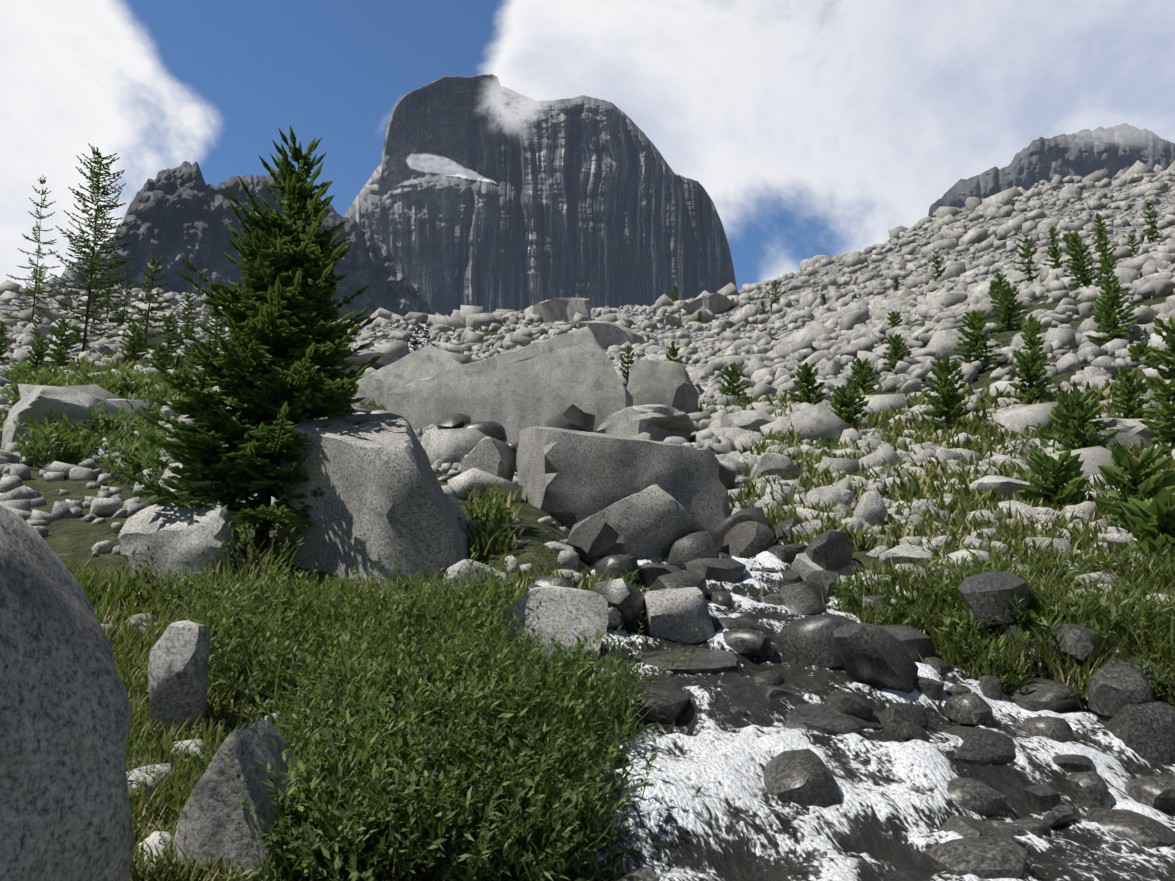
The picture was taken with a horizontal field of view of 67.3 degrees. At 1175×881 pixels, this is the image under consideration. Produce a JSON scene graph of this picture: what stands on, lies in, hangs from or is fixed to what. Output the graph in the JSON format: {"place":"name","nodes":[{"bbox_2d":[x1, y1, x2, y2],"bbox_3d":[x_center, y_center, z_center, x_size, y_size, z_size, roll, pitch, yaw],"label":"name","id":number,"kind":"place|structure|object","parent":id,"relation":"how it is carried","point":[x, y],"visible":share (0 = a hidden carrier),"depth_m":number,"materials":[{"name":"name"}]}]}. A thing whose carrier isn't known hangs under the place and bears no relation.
{"place":"outdoors","nodes":[
{"label":"outdoors","id":0,"kind":"place"},
{"bbox_2d":[44,161,436,320],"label":"mountain ridge","id":1,"kind":"structure","parent":0,"point":[184,211],"depth_m":545.24,"materials":[{"name":"grey stone"}]},
{"bbox_2d":[489,80,543,126],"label":"cloud","id":2,"kind":"structure","parent":0,"point":[527,105],"depth_m":1097.83,"materials":[{"name":"white"}]},
{"bbox_2d":[343,74,736,316],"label":"mountain","id":3,"kind":"structure","parent":0,"point":[467,195],"depth_m":1274.33,"materials":[{"name":"grey stone"}]},
{"bbox_2d":[0,179,1174,742],"bbox_3d":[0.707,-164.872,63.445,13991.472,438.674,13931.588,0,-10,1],"label":"terrain ground","id":4,"kind":"structure","parent":0,"point":[76,539],"depth_m":10.26,"materials":[{"name":"grey stone"}]},
{"bbox_2d":[0,505,134,880],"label":"boulder","id":5,"kind":"object","parent":4,"relation":"on","point":[66,713],"visible":1,"depth_m":2.00,"materials":[{"name":"stone"}]},
{"bbox_2d":[0,348,1174,880],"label":"grass","id":6,"kind":"object","parent":4,"relation":"on","point":[432,728],"visible":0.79,"depth_m":4.31,"materials":[{"name":"green plant"}]},
{"bbox_2d":[0,160,1174,877],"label":"talus boulders","id":7,"kind":"object","parent":4,"relation":"on","point":[836,336],"visible":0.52,"depth_m":35.01,"materials":[{"name":"stone"}]},
{"bbox_2d":[1,292,1173,880],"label":"boulders","id":8,"kind":"object","parent":4,"relation":"on","point":[373,476],"visible":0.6,"depth_m":7.09,"materials":[{"name":"stone"}]},
{"bbox_2d":[0,125,1174,560],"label":"conifer trees","id":9,"kind":"object","parent":4,"relation":"on","point":[278,317],"visible":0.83,"depth_m":7.31,"materials":[{"name":"green plant"}]},
{"bbox_2d":[400,321,1174,880],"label":"wet rocks","id":10,"kind":"object","parent":4,"relation":"on","point":[1132,713],"visible":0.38,"depth_m":4.96,"materials":[{"name":"stone"}]},
{"bbox_2d":[408,324,1174,880],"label":"water stream","id":11,"kind":"structure","parent":4,"relation":"on","point":[892,812],"depth_m":3.88,"materials":[{"name":"white liquid"}]},
{"bbox_2d":[0,0,1174,290],"label":"sky","id":12,"kind":"structure","parent":0,"point":[810,128],"materials":[{"name":"blue"}]},
{"bbox_2d":[928,123,1174,217],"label":"peak","id":13,"kind":"structure","parent":0,"point":[1112,151],"depth_m":954.71,"materials":[{"name":"grey stone"}]}
]}

